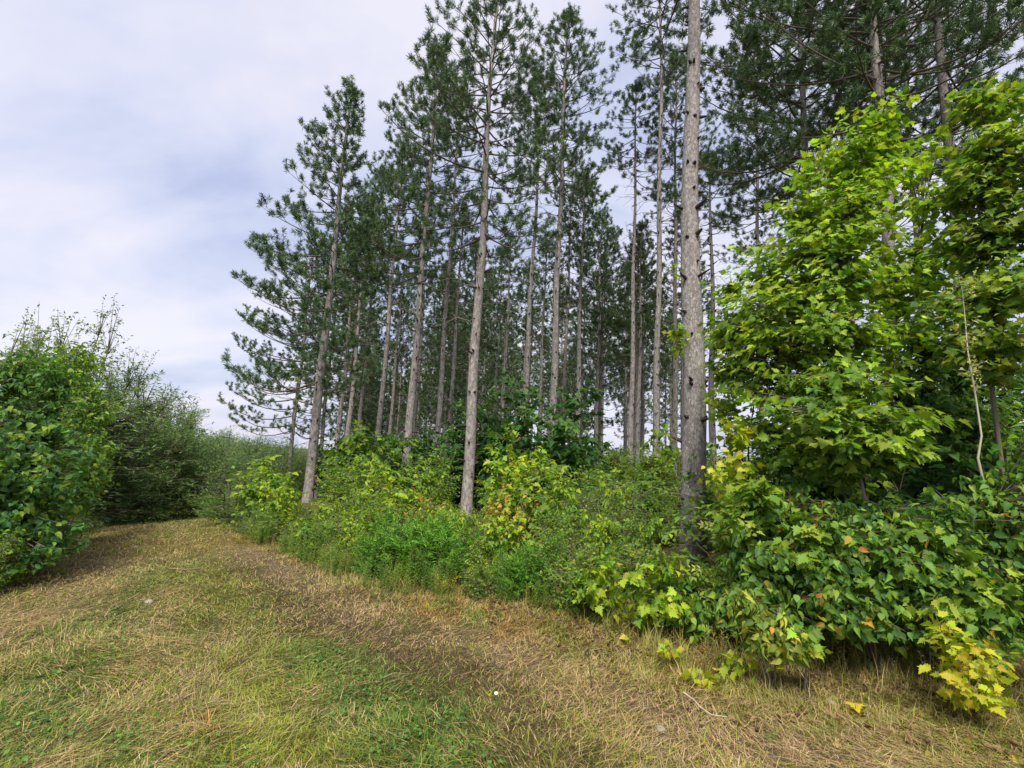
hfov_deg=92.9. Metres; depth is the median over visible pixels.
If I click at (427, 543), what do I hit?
shrub
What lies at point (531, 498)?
maple sapling
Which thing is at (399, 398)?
red pine
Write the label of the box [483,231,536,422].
red pine
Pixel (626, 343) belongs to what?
red pine
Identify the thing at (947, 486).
dark thicket
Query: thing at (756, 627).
shoot
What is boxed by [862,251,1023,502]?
leafy tree
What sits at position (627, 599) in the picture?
goldenrod
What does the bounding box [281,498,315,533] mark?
shrub
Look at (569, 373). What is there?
red pine
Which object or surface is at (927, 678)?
dry weed
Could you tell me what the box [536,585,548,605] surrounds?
goldenrod
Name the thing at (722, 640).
dry weed
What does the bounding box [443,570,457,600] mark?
flowering goldenrod
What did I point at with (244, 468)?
willow
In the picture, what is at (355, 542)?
goldenrod
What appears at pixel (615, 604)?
goldenrod
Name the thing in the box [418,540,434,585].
goldenrod
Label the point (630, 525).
shrub
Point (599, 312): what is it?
red pine
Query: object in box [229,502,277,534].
shrub
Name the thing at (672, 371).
red pine
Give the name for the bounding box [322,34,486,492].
red pine
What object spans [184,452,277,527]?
shrub
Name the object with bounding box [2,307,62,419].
aspen
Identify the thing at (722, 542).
ash sapling
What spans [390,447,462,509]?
shrub
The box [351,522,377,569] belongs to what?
goldenrod
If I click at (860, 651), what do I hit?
dry weed
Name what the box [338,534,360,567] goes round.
goldenrod
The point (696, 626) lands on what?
hazel bush
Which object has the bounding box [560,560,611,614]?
hazel bush
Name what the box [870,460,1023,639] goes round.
shrub
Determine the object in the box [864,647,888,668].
dry weed
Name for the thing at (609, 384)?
red pine
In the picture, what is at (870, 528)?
hazel bush
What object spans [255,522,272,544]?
goldenrod
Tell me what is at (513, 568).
shrub
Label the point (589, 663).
dead stalk
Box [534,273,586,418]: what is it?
red pine
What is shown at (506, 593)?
goldenrod
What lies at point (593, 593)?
maple shoot
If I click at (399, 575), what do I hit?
goldenrod
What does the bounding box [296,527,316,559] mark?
goldenrod
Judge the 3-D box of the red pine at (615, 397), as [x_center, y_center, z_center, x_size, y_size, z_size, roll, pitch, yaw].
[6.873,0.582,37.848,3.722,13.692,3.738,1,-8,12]
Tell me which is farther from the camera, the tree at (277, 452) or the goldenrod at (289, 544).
the tree at (277, 452)
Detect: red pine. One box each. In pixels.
[217,226,342,490]
[220,75,387,502]
[280,203,366,498]
[298,227,383,457]
[313,199,391,443]
[319,163,412,430]
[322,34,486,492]
[322,299,380,441]
[327,306,393,449]
[329,359,383,442]
[341,380,383,449]
[342,334,391,455]
[352,138,444,455]
[368,338,409,452]
[370,294,424,455]
[374,262,416,454]
[375,347,418,437]
[377,0,574,516]
[382,373,405,439]
[392,225,452,462]
[394,394,427,440]
[395,369,425,431]
[404,344,435,441]
[408,265,466,436]
[410,259,467,419]
[414,89,507,452]
[415,340,444,445]
[416,201,494,455]
[418,289,466,438]
[420,406,434,439]
[426,299,467,450]
[426,358,454,434]
[430,237,504,438]
[445,299,493,419]
[457,271,512,435]
[457,289,503,420]
[470,245,527,425]
[481,316,520,425]
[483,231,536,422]
[484,299,531,413]
[488,335,522,418]
[495,67,585,448]
[497,360,521,424]
[505,307,550,435]
[506,354,533,433]
[508,257,551,394]
[514,2,623,439]
[516,238,573,448]
[521,353,539,448]
[529,335,559,442]
[531,299,589,432]
[533,147,608,431]
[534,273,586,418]
[537,361,558,435]
[546,168,624,437]
[557,288,605,444]
[558,343,590,436]
[559,208,636,463]
[560,356,591,432]
[572,260,630,461]
[581,283,625,447]
[583,316,623,428]
[584,341,617,454]
[596,73,675,464]
[600,232,664,458]
[603,261,652,457]
[606,0,711,456]
[607,219,670,467]
[608,300,648,444]
[612,348,644,453]
[613,348,652,440]
[615,262,672,461]
[620,322,660,439]
[622,370,651,416]
[632,0,719,575]
[633,49,727,472]
[637,287,680,460]
[638,209,725,470]
[644,307,681,457]
[650,352,680,447]
[660,317,680,422]
[668,149,756,493]
[669,261,722,379]
[671,0,899,453]
[704,23,815,472]
[725,0,1023,406]
[756,0,939,348]
[812,0,1023,397]
[827,0,1021,382]
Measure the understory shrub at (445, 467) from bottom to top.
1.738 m
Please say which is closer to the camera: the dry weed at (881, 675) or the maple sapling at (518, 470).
the dry weed at (881, 675)
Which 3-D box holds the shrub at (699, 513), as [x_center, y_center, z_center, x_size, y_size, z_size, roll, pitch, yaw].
[3.048,1.751,6.181,2.929,1.867,2.650,-4,-11,41]
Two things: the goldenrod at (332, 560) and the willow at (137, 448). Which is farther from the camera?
the willow at (137, 448)
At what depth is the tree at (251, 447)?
27.63 m
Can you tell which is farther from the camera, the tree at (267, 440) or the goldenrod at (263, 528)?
the tree at (267, 440)
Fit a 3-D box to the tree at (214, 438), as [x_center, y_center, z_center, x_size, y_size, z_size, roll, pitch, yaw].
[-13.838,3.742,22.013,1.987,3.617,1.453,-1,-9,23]
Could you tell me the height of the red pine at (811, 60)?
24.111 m
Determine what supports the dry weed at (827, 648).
on the ground at (386, 631)
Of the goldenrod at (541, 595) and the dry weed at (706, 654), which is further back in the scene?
the goldenrod at (541, 595)
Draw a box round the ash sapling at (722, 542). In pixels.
[684,520,764,630]
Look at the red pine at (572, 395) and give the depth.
54.32 m
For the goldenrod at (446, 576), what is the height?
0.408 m
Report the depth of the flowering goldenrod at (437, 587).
5.08 m
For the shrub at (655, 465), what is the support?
on the ground at (386, 631)
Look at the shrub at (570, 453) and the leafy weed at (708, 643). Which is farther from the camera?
the shrub at (570, 453)
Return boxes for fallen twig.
[169,568,199,569]
[683,692,726,716]
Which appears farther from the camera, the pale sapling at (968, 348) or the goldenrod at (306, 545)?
the goldenrod at (306, 545)
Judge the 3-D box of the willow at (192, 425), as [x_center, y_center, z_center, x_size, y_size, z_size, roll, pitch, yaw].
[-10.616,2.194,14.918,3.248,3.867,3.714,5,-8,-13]
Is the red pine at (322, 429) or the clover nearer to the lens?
the clover
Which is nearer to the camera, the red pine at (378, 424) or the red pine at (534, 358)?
the red pine at (378, 424)
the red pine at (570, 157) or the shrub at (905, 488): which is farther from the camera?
the red pine at (570, 157)
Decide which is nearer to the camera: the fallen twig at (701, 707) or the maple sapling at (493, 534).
the fallen twig at (701, 707)
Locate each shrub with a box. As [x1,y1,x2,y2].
[0,349,100,575]
[0,515,79,561]
[0,525,30,590]
[47,498,104,538]
[169,487,209,517]
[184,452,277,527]
[198,490,233,518]
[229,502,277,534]
[244,508,305,540]
[277,534,298,552]
[280,512,334,539]
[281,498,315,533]
[303,423,425,497]
[304,445,399,513]
[305,449,413,521]
[313,494,383,552]
[315,539,355,569]
[332,489,403,539]
[351,526,402,579]
[367,506,460,579]
[369,425,442,491]
[377,495,436,541]
[379,509,452,583]
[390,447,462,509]
[396,481,456,520]
[402,437,450,465]
[402,504,484,585]
[404,487,459,524]
[407,416,514,504]
[419,452,475,501]
[432,396,540,508]
[447,510,480,561]
[452,367,610,507]
[458,532,515,593]
[460,502,521,563]
[479,475,530,517]
[480,484,550,548]
[488,538,537,600]
[510,526,572,600]
[515,457,599,520]
[524,531,602,614]
[529,432,628,498]
[532,507,617,560]
[549,478,606,529]
[560,467,669,552]
[566,446,642,506]
[568,463,669,530]
[571,492,666,561]
[584,443,641,463]
[585,445,620,462]
[587,441,706,489]
[587,541,615,598]
[594,451,633,465]
[620,440,761,530]
[625,470,713,550]
[636,453,856,575]
[674,440,781,551]
[713,465,964,645]
[803,470,1023,651]
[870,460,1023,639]
[881,441,1023,633]
[917,383,1023,502]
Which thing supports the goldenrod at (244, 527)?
on the ground at (386, 631)
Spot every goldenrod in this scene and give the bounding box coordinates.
[237,516,250,538]
[244,506,259,531]
[247,522,262,542]
[248,504,267,538]
[250,498,262,526]
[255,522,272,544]
[256,521,268,544]
[258,515,268,543]
[261,517,273,543]
[269,507,279,536]
[282,528,296,553]
[288,518,313,539]
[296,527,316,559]
[296,533,312,560]
[299,528,314,560]
[303,517,322,559]
[303,537,318,562]
[304,509,318,529]
[310,520,324,553]
[311,542,326,562]
[321,513,344,552]
[323,547,337,571]
[323,556,333,574]
[330,551,342,577]
[333,546,347,570]
[337,550,350,573]
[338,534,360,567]
[340,540,357,572]
[344,522,372,571]
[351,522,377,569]
[359,557,376,586]
[362,572,370,587]
[363,557,372,580]
[364,548,378,575]
[368,558,384,589]
[382,547,400,588]
[385,566,402,592]
[388,559,403,583]
[402,571,413,594]
[402,578,411,595]
[404,544,425,589]
[407,542,426,583]
[408,544,431,587]
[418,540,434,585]
[422,562,435,591]
[429,553,450,593]
[430,565,442,595]
[431,570,444,602]
[434,540,453,576]
[434,573,449,597]
[436,558,453,592]
[439,555,455,588]
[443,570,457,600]
[486,547,499,584]
[495,562,509,598]
[496,574,511,603]
[498,578,511,601]
[504,581,515,603]
[526,587,539,608]
[528,575,539,607]
[533,579,550,609]
[535,578,547,608]
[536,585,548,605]
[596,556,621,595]
[601,589,617,624]
[614,579,634,615]
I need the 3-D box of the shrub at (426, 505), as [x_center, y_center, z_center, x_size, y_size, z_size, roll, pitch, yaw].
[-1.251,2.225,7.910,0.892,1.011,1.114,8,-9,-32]
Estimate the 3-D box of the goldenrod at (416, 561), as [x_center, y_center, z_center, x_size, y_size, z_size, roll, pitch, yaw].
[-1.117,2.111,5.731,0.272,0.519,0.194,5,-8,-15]
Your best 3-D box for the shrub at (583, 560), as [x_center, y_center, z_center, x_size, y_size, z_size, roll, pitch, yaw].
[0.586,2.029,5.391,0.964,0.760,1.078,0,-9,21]
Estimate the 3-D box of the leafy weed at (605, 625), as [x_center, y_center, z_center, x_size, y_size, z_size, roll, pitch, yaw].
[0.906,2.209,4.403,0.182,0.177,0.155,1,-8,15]
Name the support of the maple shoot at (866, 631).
on the ground at (386, 631)
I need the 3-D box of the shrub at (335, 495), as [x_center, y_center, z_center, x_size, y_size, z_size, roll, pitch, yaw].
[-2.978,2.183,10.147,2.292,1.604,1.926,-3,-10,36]
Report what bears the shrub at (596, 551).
on the ground at (386, 631)
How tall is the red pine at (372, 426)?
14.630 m
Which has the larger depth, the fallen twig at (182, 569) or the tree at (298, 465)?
the tree at (298, 465)
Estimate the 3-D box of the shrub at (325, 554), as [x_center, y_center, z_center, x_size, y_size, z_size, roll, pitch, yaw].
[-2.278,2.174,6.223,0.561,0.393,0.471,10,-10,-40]
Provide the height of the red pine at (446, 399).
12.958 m
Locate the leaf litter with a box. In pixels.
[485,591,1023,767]
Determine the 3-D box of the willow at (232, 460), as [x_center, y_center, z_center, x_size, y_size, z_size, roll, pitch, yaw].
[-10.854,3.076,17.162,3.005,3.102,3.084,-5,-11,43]
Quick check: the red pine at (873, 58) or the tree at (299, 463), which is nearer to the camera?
the red pine at (873, 58)
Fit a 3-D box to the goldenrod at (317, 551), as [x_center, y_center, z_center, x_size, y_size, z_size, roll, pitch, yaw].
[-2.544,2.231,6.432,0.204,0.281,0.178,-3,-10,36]
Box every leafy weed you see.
[603,618,621,636]
[621,615,629,635]
[674,617,686,643]
[699,632,728,655]
[838,639,855,662]
[890,641,914,674]
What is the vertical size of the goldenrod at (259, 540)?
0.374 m
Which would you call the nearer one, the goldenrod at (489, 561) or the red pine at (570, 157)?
the goldenrod at (489, 561)
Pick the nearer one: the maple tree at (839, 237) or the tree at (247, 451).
the maple tree at (839, 237)
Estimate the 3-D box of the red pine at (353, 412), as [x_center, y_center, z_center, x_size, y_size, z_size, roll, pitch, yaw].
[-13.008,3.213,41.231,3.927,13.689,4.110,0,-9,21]
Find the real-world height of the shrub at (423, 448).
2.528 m
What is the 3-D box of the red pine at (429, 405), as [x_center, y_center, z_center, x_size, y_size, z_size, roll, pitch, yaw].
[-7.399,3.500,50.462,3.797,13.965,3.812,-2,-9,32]
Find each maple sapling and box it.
[219,465,301,531]
[234,455,301,502]
[241,479,307,532]
[291,518,327,554]
[309,499,347,537]
[317,420,418,500]
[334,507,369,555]
[346,472,433,541]
[353,452,390,517]
[406,455,451,511]
[425,498,466,541]
[451,502,476,547]
[473,423,551,508]
[474,443,566,522]
[476,510,531,573]
[495,476,575,556]
[537,465,582,538]
[541,499,623,555]
[576,505,615,562]
[583,455,679,532]
[592,471,636,542]
[625,512,668,588]
[631,422,722,516]
[697,266,770,481]
[755,365,972,512]
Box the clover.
[0,558,505,767]
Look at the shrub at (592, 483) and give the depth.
10.15 m
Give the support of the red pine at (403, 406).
on the ground at (386, 631)
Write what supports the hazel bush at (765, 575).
on the ground at (386, 631)
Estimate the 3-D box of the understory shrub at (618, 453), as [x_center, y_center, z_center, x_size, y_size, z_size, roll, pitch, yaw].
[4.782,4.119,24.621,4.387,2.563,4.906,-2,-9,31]
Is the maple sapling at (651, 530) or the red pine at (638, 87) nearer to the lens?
the maple sapling at (651, 530)
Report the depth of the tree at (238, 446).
24.35 m
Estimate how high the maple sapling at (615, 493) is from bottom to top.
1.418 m
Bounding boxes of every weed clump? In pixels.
[0,544,44,585]
[5,551,68,570]
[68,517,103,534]
[104,511,138,526]
[126,501,189,522]
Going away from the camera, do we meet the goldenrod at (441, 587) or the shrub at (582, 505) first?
the goldenrod at (441, 587)
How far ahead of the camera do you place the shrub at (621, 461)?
12.85 m
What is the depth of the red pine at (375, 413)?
37.73 m
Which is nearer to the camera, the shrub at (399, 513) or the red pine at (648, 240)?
the shrub at (399, 513)
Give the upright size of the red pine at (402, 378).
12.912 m
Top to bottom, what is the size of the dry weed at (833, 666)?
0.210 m
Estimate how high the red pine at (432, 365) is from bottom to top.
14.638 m
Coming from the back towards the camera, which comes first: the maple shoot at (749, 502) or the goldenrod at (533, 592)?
the goldenrod at (533, 592)
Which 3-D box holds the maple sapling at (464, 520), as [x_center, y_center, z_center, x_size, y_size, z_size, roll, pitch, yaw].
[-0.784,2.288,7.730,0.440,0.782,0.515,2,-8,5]
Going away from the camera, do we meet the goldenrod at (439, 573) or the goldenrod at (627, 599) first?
the goldenrod at (627, 599)
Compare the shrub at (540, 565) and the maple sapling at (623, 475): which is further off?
the maple sapling at (623, 475)
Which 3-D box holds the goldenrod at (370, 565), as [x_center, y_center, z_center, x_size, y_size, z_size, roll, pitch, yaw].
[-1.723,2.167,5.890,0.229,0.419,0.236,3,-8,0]
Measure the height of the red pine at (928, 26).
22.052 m
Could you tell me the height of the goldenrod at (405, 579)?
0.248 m
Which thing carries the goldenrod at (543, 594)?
on the ground at (386, 631)
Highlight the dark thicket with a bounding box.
[709,255,1023,509]
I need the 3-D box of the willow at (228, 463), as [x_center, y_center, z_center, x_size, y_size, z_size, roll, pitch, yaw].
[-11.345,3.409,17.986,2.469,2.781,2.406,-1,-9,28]
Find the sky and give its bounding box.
[0,0,1023,463]
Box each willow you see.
[0,316,156,534]
[0,344,199,527]
[92,358,186,522]
[98,382,209,519]
[99,370,195,523]
[129,408,207,521]
[148,394,213,515]
[191,429,243,512]
[198,441,242,491]
[207,442,259,497]
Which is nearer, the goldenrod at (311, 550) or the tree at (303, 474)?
the goldenrod at (311, 550)
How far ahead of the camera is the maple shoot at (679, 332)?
7.28 m
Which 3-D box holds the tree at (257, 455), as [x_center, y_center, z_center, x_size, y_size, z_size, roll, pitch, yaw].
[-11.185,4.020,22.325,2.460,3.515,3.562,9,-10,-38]
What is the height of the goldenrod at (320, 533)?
0.584 m
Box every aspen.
[1,317,121,404]
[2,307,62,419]
[10,293,133,527]
[63,340,158,518]
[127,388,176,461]
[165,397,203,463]
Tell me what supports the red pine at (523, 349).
on the ground at (386, 631)
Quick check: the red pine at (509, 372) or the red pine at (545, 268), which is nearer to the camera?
the red pine at (545, 268)
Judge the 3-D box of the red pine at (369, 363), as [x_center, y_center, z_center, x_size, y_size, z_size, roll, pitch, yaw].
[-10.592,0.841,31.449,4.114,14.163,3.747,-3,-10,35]
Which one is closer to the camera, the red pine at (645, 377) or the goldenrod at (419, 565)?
the goldenrod at (419, 565)
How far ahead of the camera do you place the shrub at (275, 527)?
7.70 m
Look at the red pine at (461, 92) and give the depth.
12.72 m
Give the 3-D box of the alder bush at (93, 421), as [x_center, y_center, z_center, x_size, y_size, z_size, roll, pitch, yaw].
[-6.413,0.854,7.222,1.868,3.061,1.015,-1,-9,26]
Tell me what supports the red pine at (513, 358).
on the ground at (386, 631)
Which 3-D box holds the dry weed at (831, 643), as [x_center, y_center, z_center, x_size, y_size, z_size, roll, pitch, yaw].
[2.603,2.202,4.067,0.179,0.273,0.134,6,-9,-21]
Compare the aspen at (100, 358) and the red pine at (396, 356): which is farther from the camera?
the red pine at (396, 356)
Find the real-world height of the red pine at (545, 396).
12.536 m
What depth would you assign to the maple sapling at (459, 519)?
7.05 m
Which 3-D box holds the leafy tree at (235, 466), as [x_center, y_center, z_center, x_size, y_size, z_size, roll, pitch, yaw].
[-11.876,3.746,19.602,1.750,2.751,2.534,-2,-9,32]
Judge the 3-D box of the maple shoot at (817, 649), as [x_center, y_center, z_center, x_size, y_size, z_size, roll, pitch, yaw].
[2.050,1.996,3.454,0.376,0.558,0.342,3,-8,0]
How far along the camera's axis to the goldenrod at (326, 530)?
6.68 m
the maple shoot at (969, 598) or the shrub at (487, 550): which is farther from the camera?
the shrub at (487, 550)
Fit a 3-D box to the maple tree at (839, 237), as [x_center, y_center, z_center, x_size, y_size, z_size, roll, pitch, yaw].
[3.599,-0.522,5.374,2.886,6.147,1.703,3,-8,0]
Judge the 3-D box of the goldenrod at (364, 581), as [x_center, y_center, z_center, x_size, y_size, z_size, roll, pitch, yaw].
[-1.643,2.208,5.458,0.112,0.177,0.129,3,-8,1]
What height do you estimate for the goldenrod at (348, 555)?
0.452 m
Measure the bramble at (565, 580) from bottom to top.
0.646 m
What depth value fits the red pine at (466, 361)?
39.44 m
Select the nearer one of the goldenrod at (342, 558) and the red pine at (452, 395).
the goldenrod at (342, 558)
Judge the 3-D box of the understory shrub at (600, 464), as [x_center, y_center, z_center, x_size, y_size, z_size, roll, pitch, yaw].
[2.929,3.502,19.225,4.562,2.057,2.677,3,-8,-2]
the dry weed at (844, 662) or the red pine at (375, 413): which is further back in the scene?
the red pine at (375, 413)
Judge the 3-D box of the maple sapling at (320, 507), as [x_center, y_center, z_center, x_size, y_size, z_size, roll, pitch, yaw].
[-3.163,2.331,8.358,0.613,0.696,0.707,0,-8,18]
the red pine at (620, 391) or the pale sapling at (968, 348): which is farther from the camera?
the red pine at (620, 391)
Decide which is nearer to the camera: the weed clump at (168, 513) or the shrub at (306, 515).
the shrub at (306, 515)
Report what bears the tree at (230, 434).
on the ground at (386, 631)
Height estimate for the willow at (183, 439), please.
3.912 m
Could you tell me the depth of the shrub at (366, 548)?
5.90 m
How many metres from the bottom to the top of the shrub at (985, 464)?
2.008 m
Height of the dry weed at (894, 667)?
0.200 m
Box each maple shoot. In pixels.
[566,553,637,623]
[612,550,705,636]
[657,639,684,664]
[662,258,690,552]
[680,666,719,691]
[697,414,766,522]
[703,475,807,558]
[714,649,757,685]
[762,508,865,664]
[786,624,832,692]
[817,572,925,672]
[860,515,986,681]
[902,560,1023,683]
[917,610,1023,717]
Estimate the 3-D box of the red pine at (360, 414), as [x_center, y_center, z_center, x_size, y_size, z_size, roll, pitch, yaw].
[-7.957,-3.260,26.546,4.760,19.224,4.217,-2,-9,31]
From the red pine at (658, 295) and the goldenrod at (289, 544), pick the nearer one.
the goldenrod at (289, 544)
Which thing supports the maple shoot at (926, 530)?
on the ground at (386, 631)
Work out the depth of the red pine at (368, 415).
44.82 m
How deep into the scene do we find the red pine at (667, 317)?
31.59 m
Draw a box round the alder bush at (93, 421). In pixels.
[38,342,126,531]
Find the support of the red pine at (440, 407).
on the ground at (386, 631)
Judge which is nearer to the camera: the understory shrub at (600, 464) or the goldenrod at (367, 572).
the goldenrod at (367, 572)
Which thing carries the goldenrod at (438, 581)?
on the ground at (386, 631)
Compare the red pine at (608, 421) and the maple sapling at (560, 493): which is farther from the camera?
the red pine at (608, 421)
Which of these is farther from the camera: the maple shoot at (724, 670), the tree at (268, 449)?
the tree at (268, 449)
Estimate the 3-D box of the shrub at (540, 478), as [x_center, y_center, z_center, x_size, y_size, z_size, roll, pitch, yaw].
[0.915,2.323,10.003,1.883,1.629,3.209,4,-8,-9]
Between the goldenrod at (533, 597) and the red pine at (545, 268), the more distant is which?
the red pine at (545, 268)
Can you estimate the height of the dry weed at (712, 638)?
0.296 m
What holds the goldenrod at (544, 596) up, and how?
on the ground at (386, 631)
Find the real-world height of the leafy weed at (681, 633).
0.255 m
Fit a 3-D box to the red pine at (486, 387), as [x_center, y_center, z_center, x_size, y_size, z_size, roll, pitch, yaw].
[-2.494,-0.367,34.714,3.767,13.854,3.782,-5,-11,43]
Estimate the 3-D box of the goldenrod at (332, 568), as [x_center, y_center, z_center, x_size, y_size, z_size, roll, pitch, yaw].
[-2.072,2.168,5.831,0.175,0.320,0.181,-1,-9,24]
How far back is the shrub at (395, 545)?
5.97 m
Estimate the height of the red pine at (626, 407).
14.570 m
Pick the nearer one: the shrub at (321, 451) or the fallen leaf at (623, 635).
the fallen leaf at (623, 635)
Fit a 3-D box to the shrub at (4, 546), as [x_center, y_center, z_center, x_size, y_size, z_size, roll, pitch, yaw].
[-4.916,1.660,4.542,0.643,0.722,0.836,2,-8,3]
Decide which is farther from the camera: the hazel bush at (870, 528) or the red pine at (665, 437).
the red pine at (665, 437)
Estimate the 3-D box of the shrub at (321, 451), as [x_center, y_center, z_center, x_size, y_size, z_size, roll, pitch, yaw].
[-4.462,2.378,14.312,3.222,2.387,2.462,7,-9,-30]
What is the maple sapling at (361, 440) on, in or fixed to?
on the ground at (386, 631)
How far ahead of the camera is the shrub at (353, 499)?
8.07 m
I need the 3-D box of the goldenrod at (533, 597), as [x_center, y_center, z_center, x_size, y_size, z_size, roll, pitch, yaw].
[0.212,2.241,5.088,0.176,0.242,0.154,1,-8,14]
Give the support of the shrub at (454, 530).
on the ground at (386, 631)
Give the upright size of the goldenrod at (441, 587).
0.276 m
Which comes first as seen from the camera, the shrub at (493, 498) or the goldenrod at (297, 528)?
the goldenrod at (297, 528)
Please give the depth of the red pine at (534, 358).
63.16 m
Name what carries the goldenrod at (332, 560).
on the ground at (386, 631)
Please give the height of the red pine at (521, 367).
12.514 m
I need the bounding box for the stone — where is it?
[656,725,664,733]
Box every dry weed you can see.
[610,610,624,637]
[655,616,674,643]
[668,630,682,647]
[698,633,727,670]
[702,625,725,657]
[707,619,720,652]
[712,639,733,672]
[819,636,830,663]
[821,630,834,661]
[821,652,841,677]
[833,643,861,678]
[847,641,865,663]
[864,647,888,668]
[869,660,894,688]
[880,643,899,663]
[880,659,897,678]
[912,658,939,690]
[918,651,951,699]
[1015,677,1023,707]
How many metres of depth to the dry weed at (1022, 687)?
3.35 m
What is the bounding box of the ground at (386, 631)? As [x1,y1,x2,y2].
[0,445,1023,767]
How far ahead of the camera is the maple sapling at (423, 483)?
11.16 m
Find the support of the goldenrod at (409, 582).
on the ground at (386, 631)
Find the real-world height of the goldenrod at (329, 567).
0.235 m
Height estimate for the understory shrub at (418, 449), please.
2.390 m
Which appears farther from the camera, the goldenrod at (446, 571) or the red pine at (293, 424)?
the red pine at (293, 424)
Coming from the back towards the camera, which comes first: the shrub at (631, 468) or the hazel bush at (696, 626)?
the shrub at (631, 468)
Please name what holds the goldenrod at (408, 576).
on the ground at (386, 631)
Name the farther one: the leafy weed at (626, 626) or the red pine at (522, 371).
the red pine at (522, 371)
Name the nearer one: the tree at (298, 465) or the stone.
the stone
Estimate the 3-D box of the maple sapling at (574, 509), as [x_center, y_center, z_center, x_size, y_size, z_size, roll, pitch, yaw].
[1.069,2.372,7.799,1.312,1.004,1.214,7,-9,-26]
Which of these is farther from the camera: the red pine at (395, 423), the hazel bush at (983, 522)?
the red pine at (395, 423)
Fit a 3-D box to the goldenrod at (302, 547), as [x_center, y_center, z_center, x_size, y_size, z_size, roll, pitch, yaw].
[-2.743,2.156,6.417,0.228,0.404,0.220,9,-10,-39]
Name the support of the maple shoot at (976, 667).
on the ground at (386, 631)
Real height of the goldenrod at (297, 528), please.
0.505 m
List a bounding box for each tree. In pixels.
[68,375,124,525]
[84,420,158,525]
[113,397,203,522]
[126,402,225,520]
[171,410,239,516]
[187,422,230,516]
[194,429,224,453]
[200,425,247,460]
[200,426,248,466]
[209,431,264,477]
[214,431,267,468]
[220,443,247,489]
[227,437,273,472]
[231,441,276,472]
[235,435,271,456]
[245,433,296,487]
[250,446,305,502]
[251,435,285,451]
[252,437,283,461]
[258,438,298,487]
[277,443,319,501]
[284,446,318,497]
[697,243,894,504]
[703,85,964,510]
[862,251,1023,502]
[893,71,1023,484]
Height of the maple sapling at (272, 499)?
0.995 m
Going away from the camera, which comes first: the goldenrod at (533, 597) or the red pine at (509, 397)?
the goldenrod at (533, 597)
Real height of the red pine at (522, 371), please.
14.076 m
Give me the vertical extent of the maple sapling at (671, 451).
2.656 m
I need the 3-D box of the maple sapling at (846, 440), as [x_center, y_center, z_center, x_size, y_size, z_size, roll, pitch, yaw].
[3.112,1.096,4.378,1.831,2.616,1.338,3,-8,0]
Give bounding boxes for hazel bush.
[531,500,580,561]
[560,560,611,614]
[610,535,648,594]
[618,551,746,644]
[712,484,852,642]
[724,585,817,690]
[791,491,964,661]
[900,417,1023,680]
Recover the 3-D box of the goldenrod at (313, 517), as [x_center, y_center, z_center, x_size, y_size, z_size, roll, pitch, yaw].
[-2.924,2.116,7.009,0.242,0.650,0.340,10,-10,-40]
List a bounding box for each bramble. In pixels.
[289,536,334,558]
[455,568,505,598]
[527,525,668,600]
[539,549,618,612]
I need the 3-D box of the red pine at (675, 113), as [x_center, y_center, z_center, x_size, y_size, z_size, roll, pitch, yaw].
[7.073,-5.213,20.849,3.730,20.514,4.072,3,-8,0]
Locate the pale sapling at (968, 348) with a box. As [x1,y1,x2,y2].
[942,267,987,549]
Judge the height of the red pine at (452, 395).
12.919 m
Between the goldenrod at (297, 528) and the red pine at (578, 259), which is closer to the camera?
the goldenrod at (297, 528)
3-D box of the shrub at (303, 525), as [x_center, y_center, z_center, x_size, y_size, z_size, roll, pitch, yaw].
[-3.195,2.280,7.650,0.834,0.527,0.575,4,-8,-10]
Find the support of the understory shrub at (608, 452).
on the ground at (386, 631)
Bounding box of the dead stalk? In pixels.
[584,638,593,690]
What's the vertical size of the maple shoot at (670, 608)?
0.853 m
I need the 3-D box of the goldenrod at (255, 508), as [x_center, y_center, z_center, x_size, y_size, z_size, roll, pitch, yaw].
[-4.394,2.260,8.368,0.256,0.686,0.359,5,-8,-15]
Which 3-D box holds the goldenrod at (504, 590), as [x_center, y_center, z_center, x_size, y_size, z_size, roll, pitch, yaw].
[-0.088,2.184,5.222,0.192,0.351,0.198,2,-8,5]
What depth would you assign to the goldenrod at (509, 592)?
5.18 m
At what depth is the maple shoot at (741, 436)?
5.09 m
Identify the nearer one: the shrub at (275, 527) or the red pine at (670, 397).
the shrub at (275, 527)
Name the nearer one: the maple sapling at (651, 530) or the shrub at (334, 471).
the maple sapling at (651, 530)
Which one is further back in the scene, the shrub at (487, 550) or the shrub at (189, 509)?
the shrub at (189, 509)
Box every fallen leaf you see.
[619,633,627,639]
[844,701,864,712]
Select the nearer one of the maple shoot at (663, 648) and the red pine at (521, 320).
the maple shoot at (663, 648)
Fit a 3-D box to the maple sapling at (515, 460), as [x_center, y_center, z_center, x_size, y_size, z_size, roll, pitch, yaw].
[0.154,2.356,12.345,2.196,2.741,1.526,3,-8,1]
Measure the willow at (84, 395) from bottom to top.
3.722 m
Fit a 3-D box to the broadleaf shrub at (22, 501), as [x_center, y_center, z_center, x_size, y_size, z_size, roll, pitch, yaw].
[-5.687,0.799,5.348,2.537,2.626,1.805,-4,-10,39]
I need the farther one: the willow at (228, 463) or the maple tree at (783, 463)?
the willow at (228, 463)
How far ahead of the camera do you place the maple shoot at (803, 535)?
4.01 m

